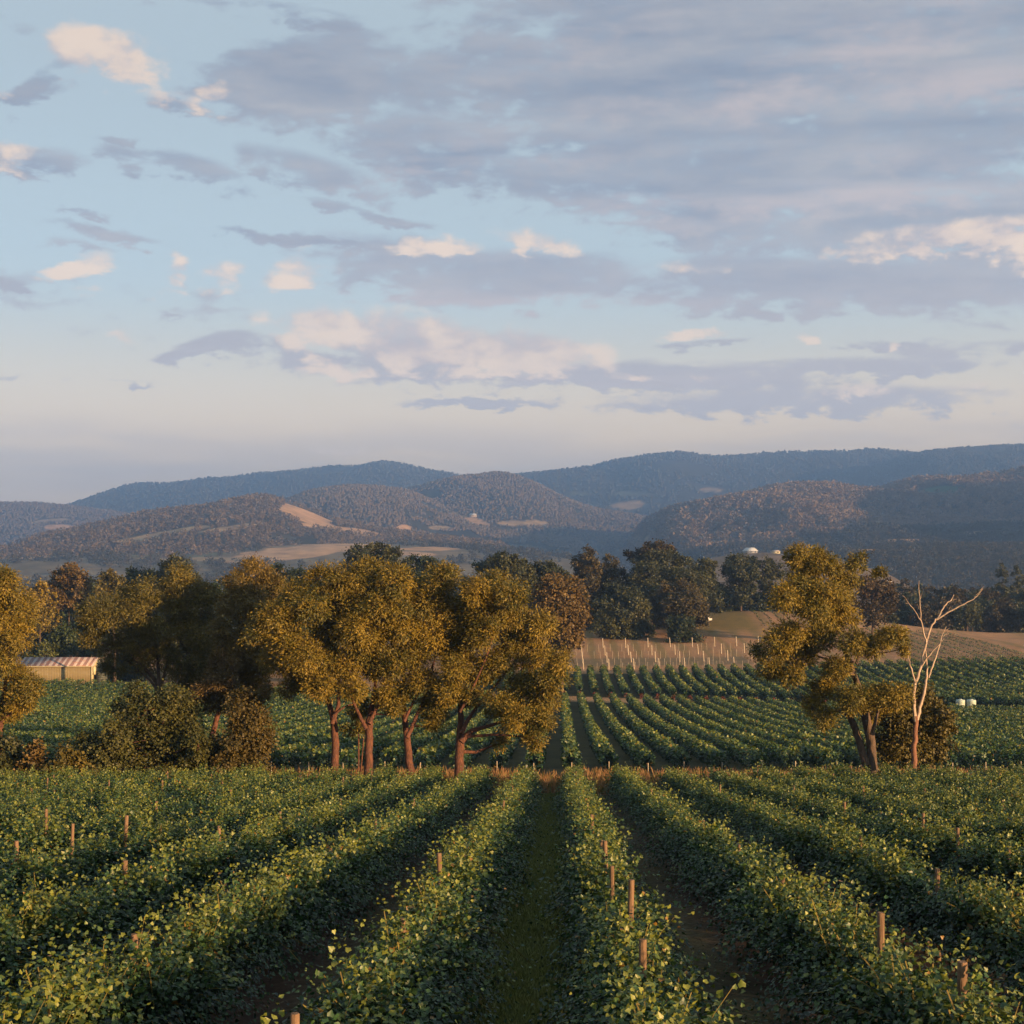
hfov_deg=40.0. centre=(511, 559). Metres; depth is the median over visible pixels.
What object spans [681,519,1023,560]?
woodland
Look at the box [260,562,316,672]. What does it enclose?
dark tree
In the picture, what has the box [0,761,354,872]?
vine row
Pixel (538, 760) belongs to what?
vine row
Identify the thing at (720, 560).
hill
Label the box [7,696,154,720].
vine row
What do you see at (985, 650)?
young vine row
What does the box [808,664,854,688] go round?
vine row
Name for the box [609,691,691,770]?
vine row
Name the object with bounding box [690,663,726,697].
vine row
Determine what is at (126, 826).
trellis post
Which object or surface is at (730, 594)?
belt tree
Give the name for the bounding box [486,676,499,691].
vine row
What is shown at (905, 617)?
belt tree
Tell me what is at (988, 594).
belt tree
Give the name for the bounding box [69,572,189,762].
spreading tree
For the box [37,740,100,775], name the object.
leafy shrub
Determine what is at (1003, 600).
belt tree
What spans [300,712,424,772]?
vine row
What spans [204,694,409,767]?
vine row
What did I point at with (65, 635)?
round tree
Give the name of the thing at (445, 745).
vine row
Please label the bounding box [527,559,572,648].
dark tree
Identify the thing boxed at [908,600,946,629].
belt tree
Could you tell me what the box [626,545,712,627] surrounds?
pine tree
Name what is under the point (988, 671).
vine row
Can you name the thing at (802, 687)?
vine row
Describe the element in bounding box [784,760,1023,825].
vine row
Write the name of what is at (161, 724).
leafy bush
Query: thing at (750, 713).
vine row
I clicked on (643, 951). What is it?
trellis post
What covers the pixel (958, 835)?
trellis post
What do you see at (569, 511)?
woodland
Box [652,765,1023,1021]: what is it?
vine row
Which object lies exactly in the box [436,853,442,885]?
trellis post
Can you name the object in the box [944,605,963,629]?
belt tree
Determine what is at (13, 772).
vine row
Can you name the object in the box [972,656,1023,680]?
vine row
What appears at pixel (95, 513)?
woodland
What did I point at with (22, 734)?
vine row
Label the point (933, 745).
leafy bush
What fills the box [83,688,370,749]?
vine row
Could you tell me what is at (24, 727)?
vine row
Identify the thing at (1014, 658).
vine row
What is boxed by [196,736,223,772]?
leafy shrub
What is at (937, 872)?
trellis post
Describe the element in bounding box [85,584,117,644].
belt tree
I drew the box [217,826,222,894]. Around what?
trellis post
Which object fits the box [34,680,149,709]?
vine row
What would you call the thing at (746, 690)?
vine row
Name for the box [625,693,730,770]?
vine row
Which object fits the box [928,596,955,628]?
belt tree
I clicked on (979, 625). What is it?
belt tree
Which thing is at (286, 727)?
vine row
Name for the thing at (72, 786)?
vine row
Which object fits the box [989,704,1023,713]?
vine row
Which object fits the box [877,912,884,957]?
trellis post
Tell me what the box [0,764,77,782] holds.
vine row
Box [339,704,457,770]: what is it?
vine row
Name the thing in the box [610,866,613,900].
trellis post
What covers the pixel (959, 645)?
young vine row
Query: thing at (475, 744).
vine row
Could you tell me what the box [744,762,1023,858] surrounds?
vine row
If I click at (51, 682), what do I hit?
vine row
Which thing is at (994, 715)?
vine row
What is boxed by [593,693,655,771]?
vine row
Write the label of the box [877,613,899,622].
belt tree
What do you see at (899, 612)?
belt tree
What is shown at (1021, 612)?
belt tree
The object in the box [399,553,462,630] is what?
gum tree
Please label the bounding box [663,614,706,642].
round tree
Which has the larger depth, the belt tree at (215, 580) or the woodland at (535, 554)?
the woodland at (535, 554)
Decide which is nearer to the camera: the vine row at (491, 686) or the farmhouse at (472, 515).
the vine row at (491, 686)
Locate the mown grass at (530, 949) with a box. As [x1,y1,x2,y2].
[447,792,587,1023]
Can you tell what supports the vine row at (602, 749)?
on the ground at (726, 628)
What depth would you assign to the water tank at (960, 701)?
242.33 m
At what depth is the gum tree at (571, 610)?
266.69 m
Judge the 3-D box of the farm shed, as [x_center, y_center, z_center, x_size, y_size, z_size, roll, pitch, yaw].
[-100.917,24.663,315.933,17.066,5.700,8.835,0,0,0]
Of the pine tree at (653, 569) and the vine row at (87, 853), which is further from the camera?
the pine tree at (653, 569)
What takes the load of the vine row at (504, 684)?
on the ground at (726, 628)
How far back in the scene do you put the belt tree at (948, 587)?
567.50 m
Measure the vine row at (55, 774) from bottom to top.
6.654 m
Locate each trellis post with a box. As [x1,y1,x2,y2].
[14,840,18,863]
[44,809,47,851]
[70,823,73,858]
[122,860,127,954]
[123,815,128,848]
[131,933,138,970]
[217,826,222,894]
[263,953,267,976]
[290,1012,299,1023]
[400,918,405,958]
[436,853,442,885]
[590,814,593,828]
[602,840,607,880]
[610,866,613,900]
[628,879,633,927]
[639,938,646,984]
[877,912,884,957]
[921,813,924,874]
[935,868,940,960]
[956,828,959,886]
[957,960,967,1014]
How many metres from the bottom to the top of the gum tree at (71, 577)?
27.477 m
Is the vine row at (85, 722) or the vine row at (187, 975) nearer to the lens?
the vine row at (187, 975)
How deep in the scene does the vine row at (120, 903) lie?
27.41 m
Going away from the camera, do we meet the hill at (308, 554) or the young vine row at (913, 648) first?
the young vine row at (913, 648)
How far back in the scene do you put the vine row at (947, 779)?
78.75 m
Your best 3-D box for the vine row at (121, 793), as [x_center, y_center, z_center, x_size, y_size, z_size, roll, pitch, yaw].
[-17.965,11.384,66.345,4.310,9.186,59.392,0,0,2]
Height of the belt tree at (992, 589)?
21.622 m
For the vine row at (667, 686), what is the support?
on the ground at (726, 628)
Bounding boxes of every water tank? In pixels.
[96,672,107,682]
[956,699,964,706]
[966,699,975,710]
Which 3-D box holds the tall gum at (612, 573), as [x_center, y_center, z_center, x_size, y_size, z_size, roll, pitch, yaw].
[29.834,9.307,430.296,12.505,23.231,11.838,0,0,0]
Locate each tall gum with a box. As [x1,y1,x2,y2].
[569,544,603,629]
[596,553,626,619]
[993,562,1011,604]
[1009,565,1023,632]
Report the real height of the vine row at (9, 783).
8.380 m
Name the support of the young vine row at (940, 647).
on the ground at (726, 628)
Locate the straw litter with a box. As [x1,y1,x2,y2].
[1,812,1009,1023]
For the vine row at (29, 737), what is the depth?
150.29 m
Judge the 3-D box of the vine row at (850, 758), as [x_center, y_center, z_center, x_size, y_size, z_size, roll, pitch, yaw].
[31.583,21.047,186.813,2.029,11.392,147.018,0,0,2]
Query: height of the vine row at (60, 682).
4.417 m
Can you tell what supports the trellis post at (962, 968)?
on the ground at (726, 628)
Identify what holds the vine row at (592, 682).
on the ground at (726, 628)
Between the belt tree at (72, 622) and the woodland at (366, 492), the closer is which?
the belt tree at (72, 622)
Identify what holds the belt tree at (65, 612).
on the ground at (726, 628)
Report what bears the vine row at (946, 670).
on the ground at (726, 628)
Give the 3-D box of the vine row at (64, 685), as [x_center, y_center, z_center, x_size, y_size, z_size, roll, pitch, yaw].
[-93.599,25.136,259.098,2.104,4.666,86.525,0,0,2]
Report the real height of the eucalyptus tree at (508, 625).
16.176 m
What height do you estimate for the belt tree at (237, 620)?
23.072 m
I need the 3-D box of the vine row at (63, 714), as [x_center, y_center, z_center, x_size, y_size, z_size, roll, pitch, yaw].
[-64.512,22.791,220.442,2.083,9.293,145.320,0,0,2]
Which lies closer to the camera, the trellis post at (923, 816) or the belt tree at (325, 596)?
the trellis post at (923, 816)
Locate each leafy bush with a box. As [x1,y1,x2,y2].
[57,678,215,777]
[209,685,280,776]
[864,676,961,770]
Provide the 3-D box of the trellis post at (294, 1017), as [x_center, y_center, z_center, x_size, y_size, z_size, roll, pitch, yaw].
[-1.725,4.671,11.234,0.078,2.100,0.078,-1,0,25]
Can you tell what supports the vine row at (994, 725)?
on the ground at (726, 628)
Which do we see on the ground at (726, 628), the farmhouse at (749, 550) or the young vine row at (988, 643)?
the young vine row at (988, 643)
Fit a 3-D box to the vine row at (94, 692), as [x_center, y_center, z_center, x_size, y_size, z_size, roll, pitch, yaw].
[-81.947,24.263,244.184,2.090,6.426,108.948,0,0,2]
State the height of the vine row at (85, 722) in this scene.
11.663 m
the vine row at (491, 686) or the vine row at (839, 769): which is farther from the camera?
the vine row at (491, 686)
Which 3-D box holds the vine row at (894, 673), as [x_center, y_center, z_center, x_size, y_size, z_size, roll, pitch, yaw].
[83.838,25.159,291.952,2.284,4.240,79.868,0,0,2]
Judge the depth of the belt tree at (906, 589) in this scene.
557.85 m
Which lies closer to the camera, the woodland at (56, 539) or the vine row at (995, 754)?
the vine row at (995, 754)
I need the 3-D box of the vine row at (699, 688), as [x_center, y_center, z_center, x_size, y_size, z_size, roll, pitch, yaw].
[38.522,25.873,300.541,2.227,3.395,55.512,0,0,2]
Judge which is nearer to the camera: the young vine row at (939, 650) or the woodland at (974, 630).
the young vine row at (939, 650)
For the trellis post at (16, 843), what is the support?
on the ground at (726, 628)
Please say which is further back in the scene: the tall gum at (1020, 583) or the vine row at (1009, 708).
the tall gum at (1020, 583)
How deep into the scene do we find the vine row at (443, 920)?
20.41 m
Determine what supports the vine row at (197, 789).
on the ground at (726, 628)
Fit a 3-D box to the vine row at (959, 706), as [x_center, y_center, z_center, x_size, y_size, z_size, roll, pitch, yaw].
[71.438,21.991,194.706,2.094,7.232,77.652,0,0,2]
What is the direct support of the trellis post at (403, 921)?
on the ground at (726, 628)
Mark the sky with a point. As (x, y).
(237, 237)
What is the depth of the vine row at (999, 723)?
183.27 m
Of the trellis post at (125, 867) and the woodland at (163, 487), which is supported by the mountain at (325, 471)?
the woodland at (163, 487)
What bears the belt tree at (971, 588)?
on the ground at (726, 628)
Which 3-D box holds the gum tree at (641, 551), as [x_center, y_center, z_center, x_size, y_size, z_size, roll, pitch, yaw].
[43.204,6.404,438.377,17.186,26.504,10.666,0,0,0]
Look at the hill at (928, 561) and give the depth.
1646.77 m
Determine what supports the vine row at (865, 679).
on the ground at (726, 628)
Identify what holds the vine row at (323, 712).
on the ground at (726, 628)
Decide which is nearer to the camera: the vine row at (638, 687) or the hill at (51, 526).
the vine row at (638, 687)
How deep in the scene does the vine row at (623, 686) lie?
298.03 m
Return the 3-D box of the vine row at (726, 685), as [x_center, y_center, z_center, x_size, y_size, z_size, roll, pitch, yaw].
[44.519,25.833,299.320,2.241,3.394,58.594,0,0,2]
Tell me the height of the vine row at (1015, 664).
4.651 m
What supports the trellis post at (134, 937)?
on the ground at (726, 628)
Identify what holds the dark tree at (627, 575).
on the ground at (726, 628)
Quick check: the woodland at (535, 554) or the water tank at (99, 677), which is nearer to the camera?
the water tank at (99, 677)
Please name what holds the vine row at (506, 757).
on the ground at (726, 628)
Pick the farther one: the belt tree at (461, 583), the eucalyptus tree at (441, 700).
the belt tree at (461, 583)
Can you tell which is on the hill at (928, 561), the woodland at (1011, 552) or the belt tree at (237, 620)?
the woodland at (1011, 552)
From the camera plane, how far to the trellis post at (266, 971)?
24.36 m
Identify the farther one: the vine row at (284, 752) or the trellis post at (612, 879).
the vine row at (284, 752)
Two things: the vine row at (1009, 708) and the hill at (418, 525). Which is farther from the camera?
the hill at (418, 525)
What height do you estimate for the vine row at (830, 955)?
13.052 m
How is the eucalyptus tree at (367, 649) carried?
on the ground at (726, 628)
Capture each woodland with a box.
[0,492,508,560]
[0,500,130,544]
[0,538,630,603]
[67,460,458,512]
[200,608,1019,632]
[283,483,593,555]
[406,471,647,560]
[514,447,920,513]
[613,465,1023,579]
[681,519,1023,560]
[821,540,1023,598]
[836,443,1023,486]
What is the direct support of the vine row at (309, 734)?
on the ground at (726, 628)
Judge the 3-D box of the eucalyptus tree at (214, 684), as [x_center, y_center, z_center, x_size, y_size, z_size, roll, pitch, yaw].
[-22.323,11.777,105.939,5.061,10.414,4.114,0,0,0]
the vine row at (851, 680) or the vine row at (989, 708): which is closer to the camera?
the vine row at (989, 708)
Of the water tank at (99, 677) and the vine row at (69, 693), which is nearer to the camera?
the vine row at (69, 693)
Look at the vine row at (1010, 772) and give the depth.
91.03 m
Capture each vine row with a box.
[0,677,58,692]
[0,677,73,693]
[0,759,271,828]
[0,760,400,926]
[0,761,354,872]
[0,761,503,1023]
[0,762,120,790]
[0,762,215,810]
[0,763,17,779]
[0,763,163,800]
[0,763,450,1020]
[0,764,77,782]
[0,764,304,839]
[2,686,285,744]
[2,691,287,743]
[3,702,198,731]
[4,683,241,733]
[4,686,263,738]
[4,706,138,728]
[5,690,335,769]
[7,679,85,694]
[7,694,308,760]
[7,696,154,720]
[8,703,127,724]
[9,689,303,753]
[23,682,175,716]
[23,686,170,717]
[26,683,152,708]
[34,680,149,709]
[35,681,133,707]
[38,680,110,702]
[38,680,123,700]
[39,679,97,697]
[39,689,355,767]
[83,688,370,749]
[136,687,382,762]
[156,701,376,758]
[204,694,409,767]
[237,690,429,761]
[260,762,553,1023]
[264,694,433,770]
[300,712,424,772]
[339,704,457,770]
[377,689,488,769]
[413,690,501,768]
[448,691,514,769]
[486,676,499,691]
[488,701,529,770]
[495,762,759,1023]
[502,669,514,689]
[523,696,552,771]
[559,670,568,691]
[560,691,581,770]
[573,665,583,692]
[576,691,619,769]
[586,665,598,692]
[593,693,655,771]
[599,664,614,694]
[599,761,1023,1023]
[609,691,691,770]
[612,664,629,694]
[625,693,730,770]
[626,664,645,695]
[639,664,661,697]
[642,693,770,769]
[652,664,676,697]
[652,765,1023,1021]
[658,694,803,768]
[665,664,693,698]
[675,694,843,769]
[678,664,709,698]
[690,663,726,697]
[693,696,881,770]
[703,764,1023,900]
[704,664,742,697]
[709,695,909,769]
[717,664,759,697]
[728,695,957,768]
[730,663,776,699]
[743,663,794,699]
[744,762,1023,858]
[745,696,993,770]
[755,662,809,700]
[764,697,1023,769]
[770,664,828,698]
[783,664,836,701]
[784,698,1023,765]
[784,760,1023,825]
[799,664,848,687]
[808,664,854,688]
[809,701,1023,753]
[819,661,873,690]
[825,760,1023,810]
[826,700,1023,745]
[843,667,900,702]
[854,664,935,696]
[858,660,954,704]
[866,627,938,661]
[871,660,974,704]
[873,760,1023,798]
[876,706,1023,735]
[877,628,948,659]
[884,659,995,706]
[896,658,1014,707]
[908,630,986,659]
[908,634,973,658]
[910,639,963,659]
[910,658,1023,707]
[916,630,1001,660]
[917,761,1023,793]
[924,658,1023,701]
[932,632,1008,658]
[935,658,1023,692]
[935,713,1023,731]
[937,632,1021,657]
[946,632,1021,654]
[946,656,1023,690]
[947,703,1023,723]
[947,705,1023,725]
[950,709,1023,728]
[953,721,1023,740]
[959,656,1023,688]
[964,760,1023,781]
[970,704,1023,717]
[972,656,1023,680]
[983,655,1023,679]
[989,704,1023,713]
[996,655,1023,672]
[1008,656,1023,668]
[1008,761,1023,774]
[1010,704,1023,713]
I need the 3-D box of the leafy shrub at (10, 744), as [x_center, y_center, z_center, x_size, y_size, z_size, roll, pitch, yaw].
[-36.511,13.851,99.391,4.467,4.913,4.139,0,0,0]
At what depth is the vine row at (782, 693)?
287.98 m
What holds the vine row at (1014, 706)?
on the ground at (726, 628)
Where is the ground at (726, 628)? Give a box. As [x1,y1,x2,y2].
[0,606,1023,1023]
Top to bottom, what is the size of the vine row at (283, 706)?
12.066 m
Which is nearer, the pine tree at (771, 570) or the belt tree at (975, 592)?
the pine tree at (771, 570)
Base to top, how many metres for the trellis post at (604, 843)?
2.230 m
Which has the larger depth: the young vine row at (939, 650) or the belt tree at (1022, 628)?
the belt tree at (1022, 628)
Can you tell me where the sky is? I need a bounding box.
[0,0,1023,503]
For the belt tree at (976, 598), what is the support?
on the ground at (726, 628)
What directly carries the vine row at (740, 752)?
on the ground at (726, 628)
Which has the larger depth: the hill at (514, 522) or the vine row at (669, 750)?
the hill at (514, 522)
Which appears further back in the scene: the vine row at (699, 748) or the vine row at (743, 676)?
the vine row at (743, 676)
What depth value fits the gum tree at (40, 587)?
326.16 m
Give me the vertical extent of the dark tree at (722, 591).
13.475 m
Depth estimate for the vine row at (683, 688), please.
293.65 m
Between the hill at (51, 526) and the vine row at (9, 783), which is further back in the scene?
the hill at (51, 526)
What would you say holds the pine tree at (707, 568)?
on the ground at (726, 628)
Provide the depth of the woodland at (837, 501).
2779.68 m
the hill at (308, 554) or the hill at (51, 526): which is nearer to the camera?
the hill at (308, 554)
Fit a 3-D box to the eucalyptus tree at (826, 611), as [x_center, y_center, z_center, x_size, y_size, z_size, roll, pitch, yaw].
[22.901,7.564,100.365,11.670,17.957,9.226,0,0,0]
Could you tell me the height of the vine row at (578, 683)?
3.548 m
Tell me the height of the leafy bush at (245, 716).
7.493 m
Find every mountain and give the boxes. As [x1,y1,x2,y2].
[79,462,452,511]
[527,451,901,515]
[849,448,1023,485]
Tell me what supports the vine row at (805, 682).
on the ground at (726, 628)
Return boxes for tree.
[0,562,50,754]
[0,606,34,649]
[21,578,61,642]
[26,597,49,643]
[34,605,71,641]
[42,585,75,641]
[45,562,95,625]
[47,619,103,660]
[57,591,76,629]
[67,614,80,630]
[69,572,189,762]
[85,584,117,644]
[88,568,130,682]
[103,652,149,681]
[123,565,162,654]
[151,548,199,680]
[154,560,223,728]
[181,594,230,676]
[187,648,245,772]
[199,579,225,629]
[204,551,290,706]
[228,576,251,627]
[233,559,358,770]
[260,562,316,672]
[291,621,318,646]
[312,580,328,653]
[319,554,422,780]
[338,697,376,774]
[339,541,413,618]
[372,556,476,774]
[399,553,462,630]
[435,566,575,777]
[452,575,471,595]
[471,548,541,638]
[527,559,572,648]
[527,572,593,698]
[588,579,656,639]
[589,571,632,619]
[623,538,676,560]
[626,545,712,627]
[644,578,710,630]
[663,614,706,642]
[692,557,724,615]
[710,581,771,611]
[718,552,761,610]
[725,587,749,610]
[744,540,920,776]
[752,554,794,611]
[848,573,900,632]
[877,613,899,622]
[890,609,908,623]
[896,592,923,611]
[898,578,915,602]
[898,603,922,626]
[902,585,983,768]
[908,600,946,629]
[909,583,927,599]
[912,586,930,607]
[917,584,940,600]
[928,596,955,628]
[932,582,961,629]
[938,585,955,603]
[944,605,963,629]
[946,588,970,630]
[955,598,984,630]
[957,589,986,630]
[964,593,987,631]
[967,585,987,631]
[970,598,995,631]
[980,588,1001,626]
[981,604,1006,632]
[985,585,1003,627]
[995,592,1015,630]
[997,601,1023,632]
[1004,590,1023,632]
[1009,598,1023,632]
[1016,602,1023,627]
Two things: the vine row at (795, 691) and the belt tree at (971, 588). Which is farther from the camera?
the belt tree at (971, 588)
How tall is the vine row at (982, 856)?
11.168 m
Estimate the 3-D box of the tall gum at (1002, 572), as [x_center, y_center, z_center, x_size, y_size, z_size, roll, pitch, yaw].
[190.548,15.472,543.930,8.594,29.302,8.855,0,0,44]
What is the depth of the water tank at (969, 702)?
242.00 m
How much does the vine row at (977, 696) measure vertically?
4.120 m
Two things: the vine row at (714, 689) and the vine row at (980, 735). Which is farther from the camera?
the vine row at (714, 689)
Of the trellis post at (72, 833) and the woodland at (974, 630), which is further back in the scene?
the woodland at (974, 630)
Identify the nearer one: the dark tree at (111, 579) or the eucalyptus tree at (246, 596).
the eucalyptus tree at (246, 596)
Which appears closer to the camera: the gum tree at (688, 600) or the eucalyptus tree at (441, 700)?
the eucalyptus tree at (441, 700)
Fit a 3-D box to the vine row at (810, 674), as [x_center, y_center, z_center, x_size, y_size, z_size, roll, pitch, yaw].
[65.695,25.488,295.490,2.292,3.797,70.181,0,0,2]
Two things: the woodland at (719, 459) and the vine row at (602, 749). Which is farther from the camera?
the woodland at (719, 459)
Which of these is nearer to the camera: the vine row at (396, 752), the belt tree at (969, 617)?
the vine row at (396, 752)
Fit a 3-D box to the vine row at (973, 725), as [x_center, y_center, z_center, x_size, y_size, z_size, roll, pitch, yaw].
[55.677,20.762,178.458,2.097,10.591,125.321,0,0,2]
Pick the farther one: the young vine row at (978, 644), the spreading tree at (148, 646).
the young vine row at (978, 644)
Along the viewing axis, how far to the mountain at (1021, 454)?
5173.37 m
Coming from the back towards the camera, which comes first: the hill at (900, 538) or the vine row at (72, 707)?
the hill at (900, 538)
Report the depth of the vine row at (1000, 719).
193.40 m
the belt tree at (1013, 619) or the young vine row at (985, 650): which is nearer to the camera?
the young vine row at (985, 650)
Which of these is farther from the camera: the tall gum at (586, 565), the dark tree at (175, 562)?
the tall gum at (586, 565)
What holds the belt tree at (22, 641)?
on the ground at (726, 628)
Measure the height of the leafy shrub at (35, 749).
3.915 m
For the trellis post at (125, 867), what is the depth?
26.43 m
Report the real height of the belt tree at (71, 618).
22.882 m
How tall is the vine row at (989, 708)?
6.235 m
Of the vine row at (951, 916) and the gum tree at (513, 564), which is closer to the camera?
the vine row at (951, 916)
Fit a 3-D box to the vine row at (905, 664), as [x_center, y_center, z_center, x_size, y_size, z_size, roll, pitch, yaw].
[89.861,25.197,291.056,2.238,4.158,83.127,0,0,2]
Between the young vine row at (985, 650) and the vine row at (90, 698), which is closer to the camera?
the vine row at (90, 698)
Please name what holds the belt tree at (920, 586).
on the ground at (726, 628)
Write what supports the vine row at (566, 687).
on the ground at (726, 628)
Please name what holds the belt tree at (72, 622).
on the ground at (726, 628)
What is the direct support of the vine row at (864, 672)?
on the ground at (726, 628)
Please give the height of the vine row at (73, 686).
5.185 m
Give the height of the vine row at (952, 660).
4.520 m
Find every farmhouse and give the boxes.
[469,513,476,517]
[743,548,757,553]
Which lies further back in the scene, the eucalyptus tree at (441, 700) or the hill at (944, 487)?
the hill at (944, 487)
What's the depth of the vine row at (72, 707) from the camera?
226.05 m
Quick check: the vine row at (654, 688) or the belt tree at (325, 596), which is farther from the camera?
the belt tree at (325, 596)
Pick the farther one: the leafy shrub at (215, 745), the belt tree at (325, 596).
the belt tree at (325, 596)
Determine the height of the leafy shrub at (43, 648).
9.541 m
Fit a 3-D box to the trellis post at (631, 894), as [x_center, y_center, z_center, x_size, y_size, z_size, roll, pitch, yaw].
[1.699,5.720,20.288,0.089,2.230,0.089,1,1,-28]
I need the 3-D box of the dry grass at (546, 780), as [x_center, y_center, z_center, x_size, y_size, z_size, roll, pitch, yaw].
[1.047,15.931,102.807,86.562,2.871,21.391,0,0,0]
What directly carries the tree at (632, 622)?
on the ground at (726, 628)
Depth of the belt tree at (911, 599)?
506.98 m
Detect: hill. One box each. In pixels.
[0,505,108,543]
[0,543,625,594]
[3,502,445,554]
[295,487,577,555]
[414,476,641,561]
[616,476,1023,560]
[677,553,908,619]
[696,528,1021,556]
[841,548,1023,593]
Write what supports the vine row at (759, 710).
on the ground at (726, 628)
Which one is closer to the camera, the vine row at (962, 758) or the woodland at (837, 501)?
the vine row at (962, 758)
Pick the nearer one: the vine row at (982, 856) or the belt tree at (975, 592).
the vine row at (982, 856)
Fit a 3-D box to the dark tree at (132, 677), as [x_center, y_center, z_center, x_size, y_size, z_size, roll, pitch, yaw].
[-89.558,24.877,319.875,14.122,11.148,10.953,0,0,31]
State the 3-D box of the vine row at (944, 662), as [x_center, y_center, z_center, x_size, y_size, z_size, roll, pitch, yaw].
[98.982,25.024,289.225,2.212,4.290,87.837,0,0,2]
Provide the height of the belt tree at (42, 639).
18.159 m
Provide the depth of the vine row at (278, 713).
208.64 m
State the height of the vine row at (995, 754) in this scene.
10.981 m
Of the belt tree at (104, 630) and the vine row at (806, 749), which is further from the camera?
the belt tree at (104, 630)
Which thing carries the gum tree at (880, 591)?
on the ground at (726, 628)
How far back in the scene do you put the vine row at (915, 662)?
286.11 m
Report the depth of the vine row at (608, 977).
19.77 m
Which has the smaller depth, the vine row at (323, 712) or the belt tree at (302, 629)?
the vine row at (323, 712)
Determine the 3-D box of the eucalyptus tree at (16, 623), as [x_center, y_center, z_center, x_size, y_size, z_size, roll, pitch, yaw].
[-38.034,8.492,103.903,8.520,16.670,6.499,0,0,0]
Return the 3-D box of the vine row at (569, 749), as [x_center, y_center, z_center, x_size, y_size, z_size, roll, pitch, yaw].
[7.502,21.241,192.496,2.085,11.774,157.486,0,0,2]
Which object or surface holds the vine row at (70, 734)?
on the ground at (726, 628)
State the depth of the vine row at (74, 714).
196.68 m
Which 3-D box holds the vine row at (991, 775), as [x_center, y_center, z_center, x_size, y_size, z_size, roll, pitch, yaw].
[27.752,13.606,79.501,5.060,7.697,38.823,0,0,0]
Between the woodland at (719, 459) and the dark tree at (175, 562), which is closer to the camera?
the dark tree at (175, 562)
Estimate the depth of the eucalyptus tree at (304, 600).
99.25 m
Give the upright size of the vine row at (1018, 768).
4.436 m
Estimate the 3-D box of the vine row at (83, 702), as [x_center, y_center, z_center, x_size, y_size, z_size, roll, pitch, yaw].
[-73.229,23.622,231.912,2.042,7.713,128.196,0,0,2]
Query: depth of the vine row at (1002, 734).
150.98 m
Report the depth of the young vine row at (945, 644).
380.68 m
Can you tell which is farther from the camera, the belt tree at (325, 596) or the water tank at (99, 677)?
the belt tree at (325, 596)
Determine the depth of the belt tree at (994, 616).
473.61 m
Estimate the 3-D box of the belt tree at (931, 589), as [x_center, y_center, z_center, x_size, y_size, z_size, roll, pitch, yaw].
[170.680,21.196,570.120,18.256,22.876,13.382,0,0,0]
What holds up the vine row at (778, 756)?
on the ground at (726, 628)
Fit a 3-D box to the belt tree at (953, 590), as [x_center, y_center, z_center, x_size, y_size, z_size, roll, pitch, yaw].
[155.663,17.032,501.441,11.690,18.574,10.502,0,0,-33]
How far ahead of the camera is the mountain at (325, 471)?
6322.02 m
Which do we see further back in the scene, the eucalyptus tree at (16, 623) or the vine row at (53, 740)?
the vine row at (53, 740)
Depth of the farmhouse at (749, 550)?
1450.06 m
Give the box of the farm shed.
[21,657,102,683]
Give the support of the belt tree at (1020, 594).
on the ground at (726, 628)
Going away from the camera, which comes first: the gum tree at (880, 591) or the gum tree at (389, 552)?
the gum tree at (389, 552)
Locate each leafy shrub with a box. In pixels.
[0,728,30,776]
[13,736,52,775]
[20,639,59,659]
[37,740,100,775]
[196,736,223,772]
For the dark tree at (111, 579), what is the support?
on the ground at (726, 628)
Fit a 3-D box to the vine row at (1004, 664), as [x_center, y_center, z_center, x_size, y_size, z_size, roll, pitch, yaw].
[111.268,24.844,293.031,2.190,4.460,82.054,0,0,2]
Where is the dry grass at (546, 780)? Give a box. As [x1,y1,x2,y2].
[4,765,1021,794]
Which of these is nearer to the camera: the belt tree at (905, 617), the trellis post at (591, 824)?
the trellis post at (591, 824)
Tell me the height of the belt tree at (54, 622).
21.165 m
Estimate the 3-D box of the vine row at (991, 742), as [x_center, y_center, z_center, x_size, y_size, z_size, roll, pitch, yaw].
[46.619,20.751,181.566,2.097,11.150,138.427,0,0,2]
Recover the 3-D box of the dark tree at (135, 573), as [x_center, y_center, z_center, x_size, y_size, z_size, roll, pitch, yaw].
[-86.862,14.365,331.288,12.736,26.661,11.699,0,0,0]
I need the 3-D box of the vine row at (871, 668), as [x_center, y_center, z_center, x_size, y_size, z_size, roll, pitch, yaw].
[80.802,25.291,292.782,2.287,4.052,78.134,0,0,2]
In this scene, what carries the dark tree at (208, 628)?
on the ground at (726, 628)
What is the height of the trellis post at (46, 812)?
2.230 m
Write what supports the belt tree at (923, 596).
on the ground at (726, 628)
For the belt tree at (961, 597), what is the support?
on the ground at (726, 628)
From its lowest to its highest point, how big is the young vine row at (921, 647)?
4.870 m
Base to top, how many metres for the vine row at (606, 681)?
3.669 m
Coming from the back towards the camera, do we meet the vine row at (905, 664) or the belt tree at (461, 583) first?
the belt tree at (461, 583)
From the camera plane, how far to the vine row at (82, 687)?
280.78 m
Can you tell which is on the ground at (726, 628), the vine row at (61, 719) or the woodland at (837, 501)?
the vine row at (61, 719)
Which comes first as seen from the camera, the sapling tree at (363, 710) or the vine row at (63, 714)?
the sapling tree at (363, 710)

